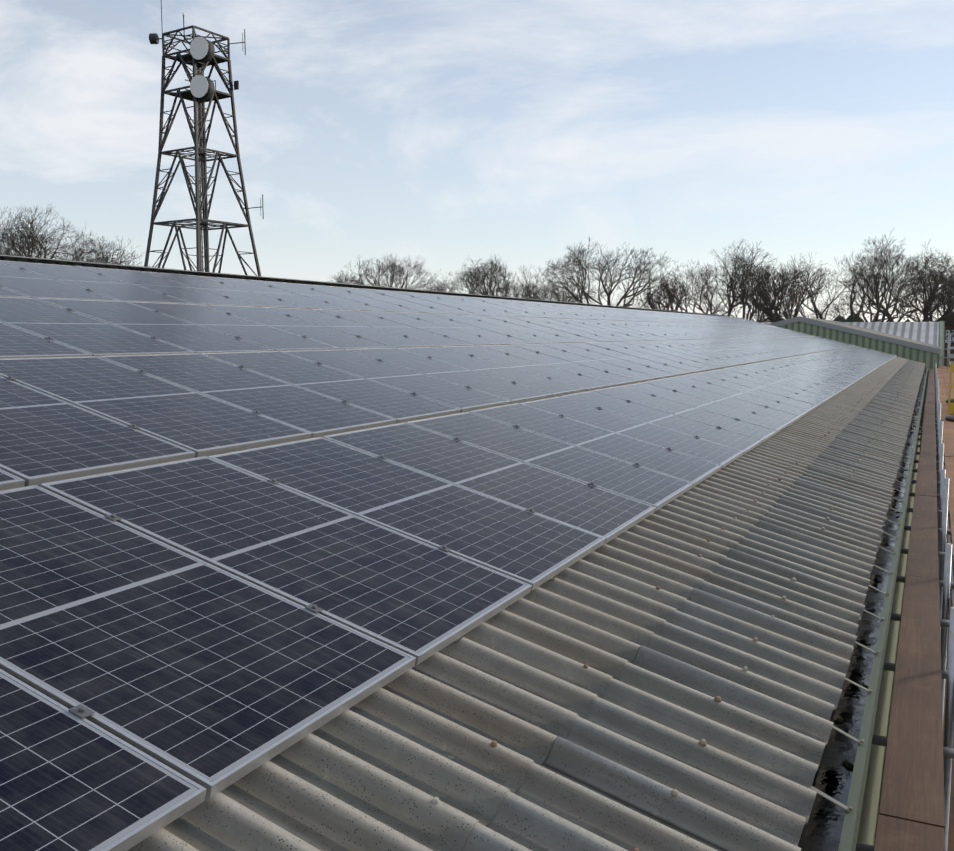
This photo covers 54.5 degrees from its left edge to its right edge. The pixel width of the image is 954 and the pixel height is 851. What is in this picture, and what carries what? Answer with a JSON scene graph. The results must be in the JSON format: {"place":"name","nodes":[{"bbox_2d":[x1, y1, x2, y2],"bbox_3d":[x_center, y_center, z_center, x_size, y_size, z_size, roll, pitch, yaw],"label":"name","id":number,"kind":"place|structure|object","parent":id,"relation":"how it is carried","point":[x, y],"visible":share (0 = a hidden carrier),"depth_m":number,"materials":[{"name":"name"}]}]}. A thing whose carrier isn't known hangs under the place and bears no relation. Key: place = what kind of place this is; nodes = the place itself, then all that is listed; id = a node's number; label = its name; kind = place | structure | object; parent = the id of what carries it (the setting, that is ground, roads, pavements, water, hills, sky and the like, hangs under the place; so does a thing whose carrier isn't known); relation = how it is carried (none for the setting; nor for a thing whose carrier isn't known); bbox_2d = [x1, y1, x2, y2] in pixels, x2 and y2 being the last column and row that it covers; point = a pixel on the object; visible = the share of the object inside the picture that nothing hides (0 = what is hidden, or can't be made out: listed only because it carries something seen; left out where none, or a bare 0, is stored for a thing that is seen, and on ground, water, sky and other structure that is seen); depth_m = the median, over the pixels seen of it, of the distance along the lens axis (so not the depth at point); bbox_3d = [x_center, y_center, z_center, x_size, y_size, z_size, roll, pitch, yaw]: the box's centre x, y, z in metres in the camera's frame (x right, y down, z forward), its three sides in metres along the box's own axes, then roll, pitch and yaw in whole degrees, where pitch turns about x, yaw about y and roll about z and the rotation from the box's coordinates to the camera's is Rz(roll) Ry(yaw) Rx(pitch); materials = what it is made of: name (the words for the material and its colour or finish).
{"place":"outdoors","nodes":[
{"label":"outdoors","id":0,"kind":"place"},
{"bbox_2d":[144,0,263,275],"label":"lattice tower","id":1,"kind":"structure","parent":0,"point":[200,56],"depth_m":55.70,"materials":[{"name":"metal"}]},
{"bbox_2d":[0,0,953,322],"label":"sky","id":2,"kind":"structure","parent":0,"point":[440,132],"materials":[{"name":"blue"}]},
{"bbox_2d":[857,421,920,845],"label":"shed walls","id":3,"kind":"structure","parent":0,"point":[867,829],"depth_m":12.25,"materials":[{"name":"green"}]},
{"bbox_2d":[0,255,727,315],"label":"roof ridge","id":4,"kind":"structure","parent":3,"relation":"on","point":[55,261],"depth_m":14.98,"materials":[{"name":"grey metal"}]},
{"bbox_2d":[0,258,908,850],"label":"roof sheet","id":5,"kind":"object","parent":3,"relation":"on","point":[384,766],"visible":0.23,"depth_m":3.28,"materials":[{"name":"grey metal"}]},
{"bbox_2d":[0,260,896,850],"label":"solar panels","id":6,"kind":"object","parent":5,"relation":"on","point":[180,640],"visible":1,"depth_m":5.05,"materials":[{"name":"blue glass"}]},
{"bbox_2d":[0,267,886,718],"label":"panel clamps","id":7,"kind":"object","parent":6,"relation":"attached to","point":[80,711],"visible":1,"depth_m":6.60,"materials":[{"name":"grey metal"}]},
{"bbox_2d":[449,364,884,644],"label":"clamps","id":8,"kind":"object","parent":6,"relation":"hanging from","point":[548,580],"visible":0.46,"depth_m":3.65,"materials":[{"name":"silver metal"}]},
{"bbox_2d":[462,360,924,850],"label":"sheets","id":9,"kind":"object","parent":3,"relation":"on","point":[756,771],"visible":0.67,"depth_m":3.64,"materials":[{"name":"grey metal"}]},
{"bbox_2d":[432,359,913,850],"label":"roof bolts","id":10,"kind":"object","parent":9,"relation":"on","point":[674,792],"visible":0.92,"depth_m":3.98,"materials":[{"name":"grey metal"}]},
{"bbox_2d":[545,360,924,850],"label":"roof side laps","id":11,"kind":"object","parent":9,"relation":"on","point":[708,824],"visible":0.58,"depth_m":3.78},
{"bbox_2d":[798,368,927,850],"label":"gutter","id":12,"kind":"object","parent":3,"relation":"attached to","point":[830,826],"visible":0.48,"depth_m":4.48,"materials":[{"name":"grey metal"}]},
{"bbox_2d":[811,366,927,811],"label":"gutter brackets","id":13,"kind":"object","parent":12,"relation":"attached to","point":[836,802],"visible":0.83,"depth_m":4.85,"materials":[{"name":"grey metal"}]},
{"bbox_2d":[835,375,923,769],"bbox_3d":[10.300,-0.344,21.711,0.163,0.018,54.482,3,6,26],"label":"gutter moss","id":14,"kind":"object","parent":12,"relation":"in","point":[848,765],"visible":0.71,"depth_m":4.38,"materials":[{"name":"plant"}]},
{"bbox_2d":[946,333,953,366],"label":"scaffold bay","id":15,"kind":"object","parent":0,"point":[948,350],"visible":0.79,"depth_m":53.08,"materials":[{"name":"grey metal"}]},
{"label":"ground","id":16,"kind":"structure","parent":0,"visible":0},
{"bbox_2d":[0,203,116,263],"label":"tree","id":17,"kind":"object","parent":16,"relation":"on","point":[32,243],"visible":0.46,"depth_m":74.66,"materials":[{"name":"brown plant"}]},
{"bbox_2d":[51,236,150,266],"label":"tree","id":18,"kind":"object","parent":16,"relation":"on","point":[113,252],"visible":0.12,"depth_m":94.71,"materials":[{"name":"brown plant"}]},
{"bbox_2d":[327,253,442,289],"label":"tree","id":19,"kind":"object","parent":16,"relation":"on","point":[390,271],"visible":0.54,"depth_m":121.62,"materials":[{"name":"brown plant"}]},
{"bbox_2d":[409,279,459,291],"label":"tree","id":20,"kind":"object","parent":16,"relation":"on","point":[440,284],"visible":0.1,"depth_m":167.20,"materials":[{"name":"brown plant"}]},
{"bbox_2d":[427,255,567,300],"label":"tree","id":21,"kind":"object","parent":16,"relation":"on","point":[482,277],"visible":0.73,"depth_m":109.20,"materials":[{"name":"brown plant"}]},
{"bbox_2d":[498,270,558,299],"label":"tree","id":22,"kind":"object","parent":16,"relation":"on","point":[525,287],"visible":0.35,"depth_m":132.61,"materials":[{"name":"brown plant"}]},
{"bbox_2d":[531,279,604,303],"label":"tree","id":23,"kind":"object","parent":16,"relation":"on","point":[568,293],"visible":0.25,"depth_m":157.37,"materials":[{"name":"brown plant"}]},
{"bbox_2d":[536,236,682,310],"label":"tree","id":24,"kind":"object","parent":16,"relation":"on","point":[579,262],"visible":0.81,"depth_m":83.53,"materials":[{"name":"brown plant"}]},
{"bbox_2d":[626,273,713,310],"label":"tree","id":25,"kind":"object","parent":16,"relation":"on","point":[647,293],"visible":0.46,"depth_m":145.10,"materials":[{"name":"brown plant"}]},
{"bbox_2d":[645,239,803,322],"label":"tree","id":26,"kind":"object","parent":16,"relation":"on","point":[745,275],"visible":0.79,"depth_m":75.43,"materials":[{"name":"brown plant"}]},
{"bbox_2d":[725,253,834,322],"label":"tree","id":27,"kind":"object","parent":16,"relation":"on","point":[785,272],"visible":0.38,"depth_m":91.74,"materials":[{"name":"brown plant"}]},
{"bbox_2d":[743,229,953,344],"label":"tree","id":28,"kind":"object","parent":16,"relation":"on","point":[885,282],"visible":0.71,"depth_m":70.87,"materials":[{"name":"brown plant"}]},
{"bbox_2d":[768,316,940,449],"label":"cladding","id":29,"kind":"structure","parent":16,"relation":"on","point":[927,354],"depth_m":49.46,"materials":[{"name":"green metal"}]},
{"bbox_2d":[764,321,944,365],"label":"corrugated roof","id":30,"kind":"structure","parent":16,"relation":"on","point":[932,333],"depth_m":63.68,"materials":[{"name":"grey metal"}]},
{"bbox_2d":[827,240,953,326],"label":"tree","id":31,"kind":"object","parent":16,"relation":"on","point":[930,294],"visible":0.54,"depth_m":75.57,"materials":[{"name":"brown plant"}]},
{"bbox_2d":[855,349,953,850],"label":"scaffold tubes","id":32,"kind":"object","parent":16,"relation":"on","point":[946,570],"visible":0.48,"depth_m":6.97},
{"bbox_2d":[874,365,953,850],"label":"scaffold boards","id":33,"kind":"object","parent":32,"relation":"on","point":[911,815],"visible":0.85,"depth_m":4.93,"materials":[{"name":"brown wood"}]},
{"bbox_2d":[945,399,953,420],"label":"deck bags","id":34,"kind":"object","parent":32,"relation":"on","point":[950,418],"visible":0.75,"depth_m":19.40,"materials":[{"name":"grey"}]},
{"bbox_2d":[948,362,953,413],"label":"loading gate","id":35,"kind":"structure","parent":32,"relation":"on","point":[950,407],"depth_m":21.04,"materials":[{"name":"yellow metal"}]},
{"bbox_2d":[875,265,952,321],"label":"tree","id":36,"kind":"object","parent":16,"relation":"on","point":[916,313],"visible":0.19,"depth_m":98.37,"materials":[{"name":"brown plant"}]},
{"bbox_2d":[927,271,953,356],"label":"tree","id":37,"kind":"object","parent":16,"relation":"on","point":[948,320],"visible":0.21,"depth_m":78.97,"materials":[{"name":"brown plant"}]},
{"bbox_2d":[942,318,953,366],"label":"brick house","id":38,"kind":"structure","parent":16,"relation":"on","point":[945,359],"depth_m":95.93,"materials":[{"name":"grey brick"}]}
]}

